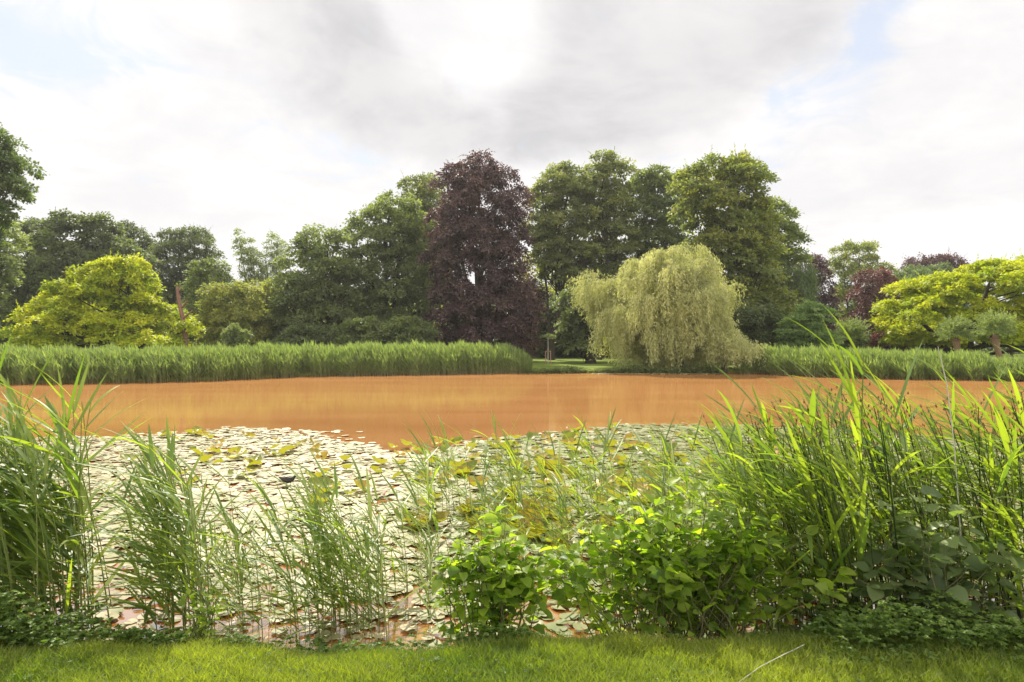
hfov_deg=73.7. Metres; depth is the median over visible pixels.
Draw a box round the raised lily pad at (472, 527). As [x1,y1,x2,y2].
[469,519,483,531]
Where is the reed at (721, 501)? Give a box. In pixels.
[683,452,725,527]
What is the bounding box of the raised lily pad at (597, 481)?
[581,478,599,485]
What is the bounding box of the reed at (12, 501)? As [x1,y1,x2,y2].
[0,438,38,634]
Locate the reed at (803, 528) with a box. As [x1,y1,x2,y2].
[763,446,823,614]
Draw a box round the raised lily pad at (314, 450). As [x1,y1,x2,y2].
[309,448,319,453]
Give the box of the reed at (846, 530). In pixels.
[761,430,897,616]
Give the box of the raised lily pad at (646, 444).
[635,441,649,447]
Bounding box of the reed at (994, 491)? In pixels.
[953,410,1021,595]
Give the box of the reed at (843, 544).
[786,434,856,603]
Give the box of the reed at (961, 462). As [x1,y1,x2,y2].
[915,395,994,575]
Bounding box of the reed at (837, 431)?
[787,369,888,615]
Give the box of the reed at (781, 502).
[748,440,795,614]
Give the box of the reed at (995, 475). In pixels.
[926,365,1013,578]
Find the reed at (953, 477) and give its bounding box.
[881,406,998,601]
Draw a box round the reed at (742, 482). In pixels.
[708,439,772,606]
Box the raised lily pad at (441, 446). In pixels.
[440,444,448,451]
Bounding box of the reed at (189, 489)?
[148,478,248,618]
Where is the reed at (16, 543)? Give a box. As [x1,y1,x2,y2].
[0,420,33,611]
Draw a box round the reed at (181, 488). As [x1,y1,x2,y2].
[146,474,249,617]
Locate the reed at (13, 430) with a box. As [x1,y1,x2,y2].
[0,404,84,605]
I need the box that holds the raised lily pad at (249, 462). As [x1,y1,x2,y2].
[245,459,261,466]
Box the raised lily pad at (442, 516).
[424,511,449,521]
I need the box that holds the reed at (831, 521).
[723,399,915,615]
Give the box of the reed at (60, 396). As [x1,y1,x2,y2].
[8,360,93,608]
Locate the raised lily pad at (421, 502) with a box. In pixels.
[417,498,431,505]
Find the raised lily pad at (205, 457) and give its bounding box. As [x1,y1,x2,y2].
[199,454,212,461]
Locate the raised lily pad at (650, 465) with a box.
[640,461,654,467]
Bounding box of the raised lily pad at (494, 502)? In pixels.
[487,496,503,507]
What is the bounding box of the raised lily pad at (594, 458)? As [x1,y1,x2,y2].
[587,453,600,460]
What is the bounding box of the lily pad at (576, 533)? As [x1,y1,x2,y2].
[572,532,591,536]
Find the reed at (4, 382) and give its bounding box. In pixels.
[0,342,59,614]
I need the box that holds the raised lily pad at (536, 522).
[518,517,543,528]
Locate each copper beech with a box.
[415,148,544,357]
[504,275,553,357]
[791,252,845,347]
[842,267,906,349]
[892,250,975,279]
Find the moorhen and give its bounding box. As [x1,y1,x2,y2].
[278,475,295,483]
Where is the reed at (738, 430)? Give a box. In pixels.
[676,390,779,631]
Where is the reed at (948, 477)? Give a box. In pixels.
[937,430,978,526]
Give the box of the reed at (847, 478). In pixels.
[764,349,856,614]
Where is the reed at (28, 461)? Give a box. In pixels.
[0,435,70,624]
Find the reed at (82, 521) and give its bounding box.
[6,442,88,626]
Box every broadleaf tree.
[0,122,50,245]
[0,207,179,350]
[0,221,32,346]
[6,216,52,261]
[115,218,170,302]
[146,223,226,343]
[174,256,237,344]
[231,228,275,322]
[260,222,374,344]
[260,230,289,325]
[323,189,438,325]
[395,171,465,312]
[517,158,605,359]
[551,281,611,363]
[572,147,645,359]
[617,162,696,315]
[664,142,803,341]
[741,194,824,312]
[772,262,823,346]
[826,238,902,324]
[885,261,993,330]
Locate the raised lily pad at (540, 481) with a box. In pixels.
[536,479,549,484]
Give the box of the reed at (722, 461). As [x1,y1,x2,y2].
[700,412,798,582]
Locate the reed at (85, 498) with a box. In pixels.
[2,401,109,624]
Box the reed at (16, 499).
[0,437,50,609]
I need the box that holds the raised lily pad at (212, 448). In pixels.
[206,445,220,452]
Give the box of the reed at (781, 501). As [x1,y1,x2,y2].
[729,455,791,559]
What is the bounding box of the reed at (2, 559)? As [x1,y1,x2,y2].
[0,392,24,646]
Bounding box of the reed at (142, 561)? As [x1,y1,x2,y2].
[79,465,173,637]
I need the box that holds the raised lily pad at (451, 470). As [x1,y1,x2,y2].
[436,468,454,477]
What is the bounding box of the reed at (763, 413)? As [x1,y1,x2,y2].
[740,382,832,545]
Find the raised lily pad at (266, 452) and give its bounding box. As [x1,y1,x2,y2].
[263,448,278,455]
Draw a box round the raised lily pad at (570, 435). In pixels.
[562,432,576,440]
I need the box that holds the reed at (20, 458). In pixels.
[0,428,99,609]
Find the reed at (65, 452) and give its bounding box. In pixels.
[3,394,146,630]
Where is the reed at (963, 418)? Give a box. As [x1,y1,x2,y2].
[901,396,1023,593]
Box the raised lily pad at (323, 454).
[315,451,327,459]
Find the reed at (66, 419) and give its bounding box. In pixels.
[2,355,108,596]
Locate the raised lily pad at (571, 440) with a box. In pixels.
[563,438,577,444]
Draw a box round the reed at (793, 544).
[765,432,822,606]
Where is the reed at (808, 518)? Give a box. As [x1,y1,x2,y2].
[766,427,839,578]
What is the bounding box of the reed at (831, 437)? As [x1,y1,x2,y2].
[766,380,881,547]
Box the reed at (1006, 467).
[936,444,1023,617]
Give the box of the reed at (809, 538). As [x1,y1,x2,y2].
[768,455,818,611]
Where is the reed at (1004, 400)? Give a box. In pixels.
[934,388,1023,597]
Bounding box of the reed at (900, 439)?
[861,378,941,531]
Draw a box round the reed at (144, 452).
[84,425,186,597]
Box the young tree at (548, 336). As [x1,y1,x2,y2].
[539,333,556,362]
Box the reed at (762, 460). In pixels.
[727,417,807,546]
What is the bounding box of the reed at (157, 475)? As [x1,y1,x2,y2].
[119,426,220,626]
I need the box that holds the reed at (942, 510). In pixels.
[866,428,994,576]
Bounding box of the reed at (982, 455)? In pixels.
[926,400,1023,609]
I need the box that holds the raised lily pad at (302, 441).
[296,438,306,444]
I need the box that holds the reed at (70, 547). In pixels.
[3,428,83,619]
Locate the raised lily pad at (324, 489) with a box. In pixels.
[314,484,334,492]
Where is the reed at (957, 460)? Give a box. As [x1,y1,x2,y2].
[928,451,1006,536]
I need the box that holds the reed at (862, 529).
[788,309,871,621]
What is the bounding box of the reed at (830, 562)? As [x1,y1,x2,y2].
[806,476,851,617]
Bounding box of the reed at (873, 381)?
[847,369,931,560]
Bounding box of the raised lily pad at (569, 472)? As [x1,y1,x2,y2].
[562,466,579,476]
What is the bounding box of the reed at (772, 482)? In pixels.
[725,391,820,572]
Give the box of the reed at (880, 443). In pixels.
[833,405,923,605]
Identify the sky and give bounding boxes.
[0,0,1023,342]
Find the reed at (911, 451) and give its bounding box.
[868,421,977,539]
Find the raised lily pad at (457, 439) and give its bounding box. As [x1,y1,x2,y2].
[451,436,462,442]
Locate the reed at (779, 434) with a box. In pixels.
[742,401,820,532]
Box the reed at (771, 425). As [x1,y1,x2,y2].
[714,409,784,558]
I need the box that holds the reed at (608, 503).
[577,458,623,584]
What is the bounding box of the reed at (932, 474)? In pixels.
[904,443,958,545]
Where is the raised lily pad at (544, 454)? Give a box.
[534,452,547,457]
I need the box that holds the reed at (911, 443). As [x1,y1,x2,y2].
[841,394,980,580]
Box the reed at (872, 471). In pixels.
[831,382,913,564]
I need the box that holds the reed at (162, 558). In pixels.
[116,474,226,627]
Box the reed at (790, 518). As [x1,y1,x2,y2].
[740,428,835,609]
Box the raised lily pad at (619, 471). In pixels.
[607,469,625,479]
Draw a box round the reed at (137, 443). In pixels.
[100,427,203,625]
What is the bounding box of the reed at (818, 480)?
[736,415,824,609]
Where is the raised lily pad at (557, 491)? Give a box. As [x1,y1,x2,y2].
[549,486,568,494]
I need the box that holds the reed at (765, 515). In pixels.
[745,452,788,600]
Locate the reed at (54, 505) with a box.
[7,414,94,622]
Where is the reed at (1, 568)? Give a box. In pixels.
[0,515,44,644]
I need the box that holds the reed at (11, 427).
[0,377,53,630]
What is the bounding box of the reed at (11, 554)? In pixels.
[0,457,71,612]
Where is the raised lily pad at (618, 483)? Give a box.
[615,476,632,485]
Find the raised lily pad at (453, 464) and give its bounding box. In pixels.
[448,463,460,469]
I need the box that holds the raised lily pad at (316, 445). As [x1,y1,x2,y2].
[311,443,320,447]
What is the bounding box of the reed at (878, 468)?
[843,405,915,612]
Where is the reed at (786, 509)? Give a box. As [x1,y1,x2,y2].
[718,405,800,626]
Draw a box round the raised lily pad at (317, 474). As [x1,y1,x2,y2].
[305,470,321,476]
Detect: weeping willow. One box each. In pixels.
[565,268,650,366]
[586,242,752,371]
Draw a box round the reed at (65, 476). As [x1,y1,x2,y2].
[22,437,132,626]
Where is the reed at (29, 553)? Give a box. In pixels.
[0,390,64,634]
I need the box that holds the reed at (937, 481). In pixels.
[889,425,968,555]
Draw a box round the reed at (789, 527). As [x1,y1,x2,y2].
[716,463,827,590]
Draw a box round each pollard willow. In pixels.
[834,315,872,348]
[877,337,888,351]
[933,313,977,350]
[969,307,1020,358]
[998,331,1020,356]
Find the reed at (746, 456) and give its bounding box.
[717,408,764,526]
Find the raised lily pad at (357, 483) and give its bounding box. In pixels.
[353,479,372,490]
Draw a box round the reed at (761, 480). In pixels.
[717,427,786,564]
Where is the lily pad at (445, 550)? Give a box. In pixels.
[436,548,452,554]
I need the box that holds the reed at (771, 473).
[706,434,803,628]
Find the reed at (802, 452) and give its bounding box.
[776,408,872,548]
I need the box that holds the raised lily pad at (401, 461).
[392,459,406,463]
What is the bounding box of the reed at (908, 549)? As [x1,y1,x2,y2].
[828,426,965,614]
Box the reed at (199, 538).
[128,446,263,626]
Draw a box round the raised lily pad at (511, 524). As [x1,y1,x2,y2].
[507,521,527,528]
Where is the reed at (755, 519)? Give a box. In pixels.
[727,454,788,631]
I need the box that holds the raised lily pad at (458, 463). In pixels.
[454,460,465,465]
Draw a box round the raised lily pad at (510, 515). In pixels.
[505,513,519,521]
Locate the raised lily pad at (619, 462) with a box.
[612,458,627,464]
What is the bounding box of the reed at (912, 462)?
[862,401,932,607]
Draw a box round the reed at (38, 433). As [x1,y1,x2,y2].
[13,414,67,571]
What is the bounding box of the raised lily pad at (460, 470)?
[455,467,470,473]
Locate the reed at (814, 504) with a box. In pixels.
[742,356,837,625]
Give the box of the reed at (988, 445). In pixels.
[972,375,1020,538]
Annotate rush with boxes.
[703,415,768,603]
[719,435,778,623]
[742,429,814,584]
[746,405,774,520]
[748,437,811,621]
[751,421,785,598]
[755,418,806,618]
[762,418,861,612]
[771,398,848,613]
[774,417,837,626]
[777,431,787,614]
[779,460,814,630]
[786,442,822,623]
[788,404,828,534]
[793,422,842,603]
[796,416,842,601]
[800,433,839,603]
[802,400,839,621]
[808,431,857,621]
[810,386,871,607]
[814,421,860,621]
[814,440,883,582]
[818,427,879,618]
[828,386,859,597]
[834,413,881,581]
[835,393,872,608]
[841,411,867,600]
[842,394,901,571]
[849,436,933,619]
[852,435,876,608]
[852,438,894,591]
[858,399,920,617]
[859,383,905,613]
[860,404,906,613]
[862,412,893,580]
[863,424,888,581]
[864,441,906,602]
[869,398,910,615]
[871,403,895,591]
[875,442,966,616]
[877,406,901,601]
[878,386,906,497]
[883,415,943,598]
[894,427,957,640]
[897,392,937,531]
[900,393,939,531]
[904,406,945,598]
[913,404,1021,642]
[923,446,939,562]
[926,404,1000,616]
[935,421,978,642]
[943,394,1019,617]
[943,396,1006,610]
[951,424,1002,590]
[961,411,1021,618]
[965,422,998,554]
[971,398,984,603]
[979,415,1023,490]
[983,424,998,605]
[994,413,1009,607]
[996,443,1023,555]
[997,406,1023,460]
[1009,434,1023,539]
[1011,390,1023,449]
[1011,429,1021,513]
[1012,400,1023,426]
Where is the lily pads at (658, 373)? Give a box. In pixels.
[593,373,718,373]
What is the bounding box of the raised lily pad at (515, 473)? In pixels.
[510,467,523,480]
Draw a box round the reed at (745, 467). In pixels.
[708,410,779,585]
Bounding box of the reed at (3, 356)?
[0,334,11,598]
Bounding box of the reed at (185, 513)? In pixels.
[135,435,196,620]
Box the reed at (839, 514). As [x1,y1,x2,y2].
[809,458,869,594]
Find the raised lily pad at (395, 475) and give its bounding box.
[389,471,400,479]
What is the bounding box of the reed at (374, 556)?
[318,452,447,641]
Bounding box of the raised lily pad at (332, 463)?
[329,460,340,465]
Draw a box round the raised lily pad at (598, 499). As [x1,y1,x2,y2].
[597,496,612,503]
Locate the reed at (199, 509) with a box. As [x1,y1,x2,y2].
[162,479,229,621]
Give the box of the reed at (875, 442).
[833,371,886,541]
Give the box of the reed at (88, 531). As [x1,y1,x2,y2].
[28,428,94,609]
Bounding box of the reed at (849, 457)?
[793,430,872,580]
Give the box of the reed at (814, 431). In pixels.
[776,397,843,520]
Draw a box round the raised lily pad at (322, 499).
[309,493,328,502]
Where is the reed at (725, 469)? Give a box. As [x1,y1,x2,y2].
[693,447,812,635]
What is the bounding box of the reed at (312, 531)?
[276,454,334,634]
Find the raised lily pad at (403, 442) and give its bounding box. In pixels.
[400,438,411,444]
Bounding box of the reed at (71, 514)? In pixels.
[48,434,91,603]
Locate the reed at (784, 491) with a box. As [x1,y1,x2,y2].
[742,444,803,613]
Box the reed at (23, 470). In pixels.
[0,384,67,637]
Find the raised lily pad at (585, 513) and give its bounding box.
[577,507,590,515]
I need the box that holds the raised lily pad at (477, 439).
[471,438,480,442]
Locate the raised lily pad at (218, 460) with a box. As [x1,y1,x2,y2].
[212,458,223,463]
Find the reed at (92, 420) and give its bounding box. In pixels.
[37,386,156,608]
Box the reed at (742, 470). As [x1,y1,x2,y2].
[689,420,759,604]
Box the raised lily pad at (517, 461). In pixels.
[503,458,521,465]
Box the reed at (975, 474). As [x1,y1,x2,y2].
[956,445,1019,516]
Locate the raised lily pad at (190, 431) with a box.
[185,429,196,432]
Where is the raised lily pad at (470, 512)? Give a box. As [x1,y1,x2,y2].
[461,509,474,515]
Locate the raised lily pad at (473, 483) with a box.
[470,480,485,485]
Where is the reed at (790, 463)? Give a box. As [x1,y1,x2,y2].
[758,395,827,567]
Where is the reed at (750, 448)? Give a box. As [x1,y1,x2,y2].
[719,393,775,577]
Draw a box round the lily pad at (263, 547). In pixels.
[255,542,274,549]
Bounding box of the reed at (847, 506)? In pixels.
[809,438,868,607]
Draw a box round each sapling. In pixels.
[175,582,226,641]
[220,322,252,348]
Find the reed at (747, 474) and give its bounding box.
[694,402,760,571]
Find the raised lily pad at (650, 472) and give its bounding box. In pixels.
[646,467,662,478]
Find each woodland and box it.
[3,269,495,343]
[389,300,445,325]
[493,282,827,357]
[516,253,589,294]
[826,301,1023,353]
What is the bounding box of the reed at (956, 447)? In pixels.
[910,357,989,584]
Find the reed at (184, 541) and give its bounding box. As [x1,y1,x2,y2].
[132,446,204,620]
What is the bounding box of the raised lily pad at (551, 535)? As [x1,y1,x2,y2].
[545,528,568,541]
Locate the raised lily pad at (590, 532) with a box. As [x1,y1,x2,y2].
[574,522,591,533]
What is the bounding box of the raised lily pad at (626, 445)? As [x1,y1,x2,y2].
[621,442,633,447]
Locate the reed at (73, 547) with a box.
[15,433,132,629]
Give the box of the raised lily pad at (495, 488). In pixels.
[491,482,508,492]
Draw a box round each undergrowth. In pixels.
[0,585,430,656]
[318,622,772,653]
[792,589,1023,665]
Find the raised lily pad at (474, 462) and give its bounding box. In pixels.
[462,459,477,470]
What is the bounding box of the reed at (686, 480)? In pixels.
[654,456,692,541]
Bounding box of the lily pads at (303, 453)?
[0,423,1023,646]
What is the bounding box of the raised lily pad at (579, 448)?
[567,445,581,449]
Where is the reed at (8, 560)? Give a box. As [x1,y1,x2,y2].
[0,515,19,648]
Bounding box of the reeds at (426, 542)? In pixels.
[0,342,1023,641]
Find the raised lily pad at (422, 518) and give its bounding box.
[417,514,434,524]
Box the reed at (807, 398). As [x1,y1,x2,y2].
[742,379,850,576]
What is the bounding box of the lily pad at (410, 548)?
[394,547,414,553]
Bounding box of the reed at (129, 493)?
[79,428,171,608]
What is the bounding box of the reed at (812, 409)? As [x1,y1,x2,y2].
[743,388,893,633]
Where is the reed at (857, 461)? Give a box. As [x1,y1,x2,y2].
[830,419,894,580]
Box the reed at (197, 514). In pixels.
[127,421,199,591]
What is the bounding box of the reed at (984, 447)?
[950,391,1007,530]
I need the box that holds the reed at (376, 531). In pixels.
[341,470,379,633]
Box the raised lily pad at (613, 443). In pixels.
[607,439,617,446]
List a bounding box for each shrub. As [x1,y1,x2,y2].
[191,279,278,348]
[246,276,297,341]
[262,319,340,346]
[325,314,403,347]
[376,312,442,345]
[429,502,557,642]
[536,476,857,641]
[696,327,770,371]
[731,298,792,347]
[773,299,848,348]
[826,321,872,349]
[847,485,1023,641]
[867,330,914,350]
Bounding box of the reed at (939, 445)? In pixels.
[908,406,984,536]
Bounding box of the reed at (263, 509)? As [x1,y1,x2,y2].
[228,482,316,626]
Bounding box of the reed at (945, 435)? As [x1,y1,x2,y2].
[906,352,1021,576]
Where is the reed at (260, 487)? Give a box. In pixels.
[224,477,306,640]
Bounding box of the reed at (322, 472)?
[295,448,355,609]
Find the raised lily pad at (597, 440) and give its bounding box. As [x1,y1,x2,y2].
[591,437,604,442]
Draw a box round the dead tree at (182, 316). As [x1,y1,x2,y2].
[176,286,193,346]
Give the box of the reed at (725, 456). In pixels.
[684,398,769,613]
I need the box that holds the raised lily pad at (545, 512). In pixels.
[540,506,554,514]
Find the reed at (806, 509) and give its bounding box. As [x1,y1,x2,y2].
[751,401,844,613]
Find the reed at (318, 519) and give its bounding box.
[274,500,363,641]
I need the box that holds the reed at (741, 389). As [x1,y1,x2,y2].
[697,365,795,591]
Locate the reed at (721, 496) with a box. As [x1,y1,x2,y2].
[698,426,755,632]
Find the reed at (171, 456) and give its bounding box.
[92,432,204,641]
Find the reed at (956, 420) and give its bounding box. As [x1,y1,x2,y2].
[921,400,978,582]
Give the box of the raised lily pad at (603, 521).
[596,514,615,525]
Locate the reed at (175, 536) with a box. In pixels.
[105,429,194,618]
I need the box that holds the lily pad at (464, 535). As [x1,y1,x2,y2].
[442,532,465,539]
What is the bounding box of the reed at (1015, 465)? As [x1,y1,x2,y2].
[940,369,1023,619]
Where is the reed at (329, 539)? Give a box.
[294,471,351,625]
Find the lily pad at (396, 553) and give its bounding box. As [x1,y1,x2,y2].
[384,551,402,557]
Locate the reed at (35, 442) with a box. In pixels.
[1,409,56,613]
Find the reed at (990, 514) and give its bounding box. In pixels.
[909,353,1000,604]
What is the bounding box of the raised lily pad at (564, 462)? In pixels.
[554,458,568,467]
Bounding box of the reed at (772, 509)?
[704,444,787,628]
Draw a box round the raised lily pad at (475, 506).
[472,500,486,510]
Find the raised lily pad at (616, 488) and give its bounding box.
[603,483,618,491]
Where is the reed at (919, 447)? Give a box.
[844,414,987,576]
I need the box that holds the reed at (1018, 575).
[933,409,1023,608]
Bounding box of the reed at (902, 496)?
[854,444,922,544]
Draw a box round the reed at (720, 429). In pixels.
[645,411,815,630]
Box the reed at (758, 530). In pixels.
[705,470,783,632]
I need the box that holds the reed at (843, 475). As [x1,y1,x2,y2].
[809,404,866,609]
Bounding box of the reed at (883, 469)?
[843,401,933,605]
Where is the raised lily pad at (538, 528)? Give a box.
[527,523,547,532]
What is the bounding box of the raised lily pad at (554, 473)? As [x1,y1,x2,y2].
[544,471,562,482]
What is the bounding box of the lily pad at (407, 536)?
[404,533,422,538]
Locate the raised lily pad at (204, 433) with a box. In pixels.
[198,431,209,435]
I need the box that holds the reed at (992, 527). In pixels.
[967,431,1013,576]
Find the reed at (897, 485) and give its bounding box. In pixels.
[855,430,926,589]
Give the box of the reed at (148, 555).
[74,480,171,636]
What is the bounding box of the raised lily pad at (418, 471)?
[413,469,431,478]
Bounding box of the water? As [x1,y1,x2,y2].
[0,373,1023,651]
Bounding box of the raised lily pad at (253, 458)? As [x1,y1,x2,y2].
[244,454,261,461]
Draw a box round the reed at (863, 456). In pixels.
[812,388,901,577]
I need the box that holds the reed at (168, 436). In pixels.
[103,416,189,584]
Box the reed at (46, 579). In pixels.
[0,430,52,628]
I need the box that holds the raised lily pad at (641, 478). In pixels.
[633,473,648,481]
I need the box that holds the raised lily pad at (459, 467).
[456,465,470,474]
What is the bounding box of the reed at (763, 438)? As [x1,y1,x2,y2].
[744,423,799,604]
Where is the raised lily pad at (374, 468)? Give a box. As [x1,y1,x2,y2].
[370,465,381,472]
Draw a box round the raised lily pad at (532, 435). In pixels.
[526,432,538,438]
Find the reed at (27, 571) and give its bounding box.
[0,403,107,628]
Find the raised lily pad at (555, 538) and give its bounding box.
[538,533,561,541]
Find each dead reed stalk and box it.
[739,645,802,681]
[938,347,972,636]
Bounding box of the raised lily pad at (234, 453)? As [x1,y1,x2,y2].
[230,450,246,455]
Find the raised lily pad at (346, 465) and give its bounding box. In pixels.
[342,464,352,468]
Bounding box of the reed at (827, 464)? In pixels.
[790,423,856,528]
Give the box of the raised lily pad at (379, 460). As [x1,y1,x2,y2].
[372,456,388,462]
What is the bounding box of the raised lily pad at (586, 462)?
[581,458,596,464]
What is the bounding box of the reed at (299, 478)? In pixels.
[246,464,337,625]
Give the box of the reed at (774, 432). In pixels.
[743,413,840,615]
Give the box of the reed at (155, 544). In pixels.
[107,471,185,628]
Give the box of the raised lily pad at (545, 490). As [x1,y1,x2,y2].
[532,487,553,493]
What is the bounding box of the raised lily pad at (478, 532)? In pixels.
[476,530,499,540]
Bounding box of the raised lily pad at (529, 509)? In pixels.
[519,507,540,523]
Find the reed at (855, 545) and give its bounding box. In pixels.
[788,428,865,615]
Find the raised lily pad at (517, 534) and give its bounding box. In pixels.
[499,531,522,540]
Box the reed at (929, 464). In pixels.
[893,420,942,531]
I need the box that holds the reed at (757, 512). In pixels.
[743,443,779,598]
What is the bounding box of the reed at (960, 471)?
[896,453,967,560]
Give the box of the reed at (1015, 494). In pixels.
[966,419,1023,551]
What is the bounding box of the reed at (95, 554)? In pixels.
[38,447,111,605]
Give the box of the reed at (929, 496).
[864,390,940,598]
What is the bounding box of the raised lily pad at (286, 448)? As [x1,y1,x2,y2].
[283,445,293,450]
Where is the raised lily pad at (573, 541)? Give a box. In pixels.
[551,540,574,549]
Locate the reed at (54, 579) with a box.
[0,448,114,623]
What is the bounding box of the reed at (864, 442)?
[822,375,909,592]
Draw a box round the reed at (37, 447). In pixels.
[0,399,82,612]
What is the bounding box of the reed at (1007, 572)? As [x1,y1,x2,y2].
[915,455,1023,598]
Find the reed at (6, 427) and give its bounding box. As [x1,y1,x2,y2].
[4,417,88,583]
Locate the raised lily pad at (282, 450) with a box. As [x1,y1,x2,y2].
[270,448,285,453]
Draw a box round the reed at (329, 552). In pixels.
[289,490,351,640]
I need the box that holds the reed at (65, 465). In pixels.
[0,383,81,630]
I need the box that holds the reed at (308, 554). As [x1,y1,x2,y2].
[256,486,319,635]
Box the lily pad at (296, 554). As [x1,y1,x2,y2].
[289,553,303,556]
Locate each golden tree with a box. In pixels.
[0,250,205,350]
[865,251,1023,354]
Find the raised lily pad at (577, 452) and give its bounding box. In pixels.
[569,450,579,458]
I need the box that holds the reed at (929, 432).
[887,421,974,534]
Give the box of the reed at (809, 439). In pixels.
[761,419,830,560]
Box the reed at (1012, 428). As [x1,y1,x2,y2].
[942,407,1020,593]
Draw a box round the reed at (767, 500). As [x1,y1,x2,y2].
[749,446,831,630]
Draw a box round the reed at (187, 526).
[114,432,200,612]
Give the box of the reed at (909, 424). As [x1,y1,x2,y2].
[828,370,941,557]
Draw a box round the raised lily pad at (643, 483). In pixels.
[629,481,647,489]
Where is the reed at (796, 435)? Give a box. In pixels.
[762,377,840,584]
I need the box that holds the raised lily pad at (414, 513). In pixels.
[412,509,427,516]
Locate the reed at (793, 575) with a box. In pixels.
[724,397,816,634]
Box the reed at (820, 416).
[773,384,845,546]
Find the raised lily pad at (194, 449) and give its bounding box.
[189,446,203,454]
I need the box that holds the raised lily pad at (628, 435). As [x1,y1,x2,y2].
[625,433,635,438]
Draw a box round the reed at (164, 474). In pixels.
[117,453,257,621]
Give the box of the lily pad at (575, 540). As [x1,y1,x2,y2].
[569,537,584,542]
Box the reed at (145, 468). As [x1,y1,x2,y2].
[96,450,195,632]
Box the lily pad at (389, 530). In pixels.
[378,526,397,532]
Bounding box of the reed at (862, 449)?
[817,418,886,522]
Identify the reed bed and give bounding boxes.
[0,339,345,384]
[333,338,533,375]
[734,343,994,380]
[984,352,1023,380]
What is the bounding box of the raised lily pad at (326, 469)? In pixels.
[315,468,329,472]
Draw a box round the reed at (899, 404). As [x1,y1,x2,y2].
[821,340,958,616]
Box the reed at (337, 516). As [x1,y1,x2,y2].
[277,463,356,632]
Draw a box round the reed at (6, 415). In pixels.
[1,384,91,581]
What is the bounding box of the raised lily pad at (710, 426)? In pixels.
[706,423,715,429]
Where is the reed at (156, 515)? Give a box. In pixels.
[111,454,171,632]
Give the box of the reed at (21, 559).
[0,474,38,618]
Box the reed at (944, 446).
[918,397,976,535]
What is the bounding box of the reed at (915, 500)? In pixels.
[880,454,942,598]
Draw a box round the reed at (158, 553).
[109,469,214,628]
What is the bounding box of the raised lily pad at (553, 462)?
[545,459,560,467]
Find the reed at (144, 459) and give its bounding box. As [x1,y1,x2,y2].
[81,438,189,612]
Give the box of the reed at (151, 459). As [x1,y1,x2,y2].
[64,424,184,632]
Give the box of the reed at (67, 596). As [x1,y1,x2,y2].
[0,430,71,637]
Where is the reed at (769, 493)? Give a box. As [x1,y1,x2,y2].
[719,415,794,620]
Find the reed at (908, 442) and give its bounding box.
[845,425,909,555]
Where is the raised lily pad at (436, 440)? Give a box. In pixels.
[432,438,442,443]
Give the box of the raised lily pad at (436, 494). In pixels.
[430,491,442,497]
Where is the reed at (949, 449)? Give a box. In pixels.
[892,418,1004,582]
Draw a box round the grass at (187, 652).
[0,623,1023,681]
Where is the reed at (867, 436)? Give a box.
[832,416,919,599]
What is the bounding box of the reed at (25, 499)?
[0,426,48,624]
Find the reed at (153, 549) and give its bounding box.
[113,451,167,607]
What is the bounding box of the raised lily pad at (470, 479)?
[467,475,488,486]
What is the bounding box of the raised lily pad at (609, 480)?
[598,475,613,482]
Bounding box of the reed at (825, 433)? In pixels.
[754,395,845,630]
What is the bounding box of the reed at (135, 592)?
[68,483,172,631]
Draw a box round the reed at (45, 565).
[0,446,52,616]
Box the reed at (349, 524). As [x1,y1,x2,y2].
[280,480,362,625]
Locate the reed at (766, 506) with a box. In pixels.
[726,438,784,622]
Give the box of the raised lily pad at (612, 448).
[606,447,615,452]
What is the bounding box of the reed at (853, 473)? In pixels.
[820,420,925,613]
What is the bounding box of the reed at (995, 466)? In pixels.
[924,392,1019,597]
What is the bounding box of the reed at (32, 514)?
[0,412,64,612]
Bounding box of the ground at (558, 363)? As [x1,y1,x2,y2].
[0,347,1023,681]
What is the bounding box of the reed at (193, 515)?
[116,479,230,640]
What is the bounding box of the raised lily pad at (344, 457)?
[339,455,350,459]
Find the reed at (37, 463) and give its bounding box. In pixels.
[0,379,67,580]
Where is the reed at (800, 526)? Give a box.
[751,454,847,623]
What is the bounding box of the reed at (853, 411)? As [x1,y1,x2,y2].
[818,396,896,599]
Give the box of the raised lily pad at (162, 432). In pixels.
[156,428,169,434]
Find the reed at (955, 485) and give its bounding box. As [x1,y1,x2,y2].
[897,454,962,574]
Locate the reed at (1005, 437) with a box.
[911,391,1023,618]
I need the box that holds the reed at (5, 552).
[0,518,16,630]
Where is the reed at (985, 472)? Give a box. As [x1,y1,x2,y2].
[939,384,1016,585]
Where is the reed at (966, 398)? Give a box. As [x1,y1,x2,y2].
[916,376,999,530]
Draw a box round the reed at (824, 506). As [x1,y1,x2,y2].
[781,448,860,605]
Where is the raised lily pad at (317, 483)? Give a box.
[309,477,330,488]
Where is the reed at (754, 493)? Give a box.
[723,452,780,585]
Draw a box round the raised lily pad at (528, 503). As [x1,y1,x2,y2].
[521,498,545,507]
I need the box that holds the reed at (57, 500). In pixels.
[7,470,86,626]
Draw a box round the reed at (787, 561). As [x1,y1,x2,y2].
[729,478,802,628]
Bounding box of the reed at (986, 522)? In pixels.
[934,435,1021,622]
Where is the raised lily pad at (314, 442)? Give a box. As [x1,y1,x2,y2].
[310,437,321,444]
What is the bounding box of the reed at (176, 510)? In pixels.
[129,466,225,634]
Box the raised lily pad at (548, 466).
[542,460,553,469]
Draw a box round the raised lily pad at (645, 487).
[630,486,647,496]
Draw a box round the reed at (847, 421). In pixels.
[780,392,922,553]
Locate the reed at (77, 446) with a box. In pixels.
[29,362,125,625]
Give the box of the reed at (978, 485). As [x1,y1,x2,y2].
[925,403,1013,607]
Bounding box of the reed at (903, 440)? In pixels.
[819,373,922,605]
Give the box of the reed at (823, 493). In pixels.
[758,421,855,588]
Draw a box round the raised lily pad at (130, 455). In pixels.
[120,453,138,460]
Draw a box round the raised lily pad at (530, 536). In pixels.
[520,528,542,538]

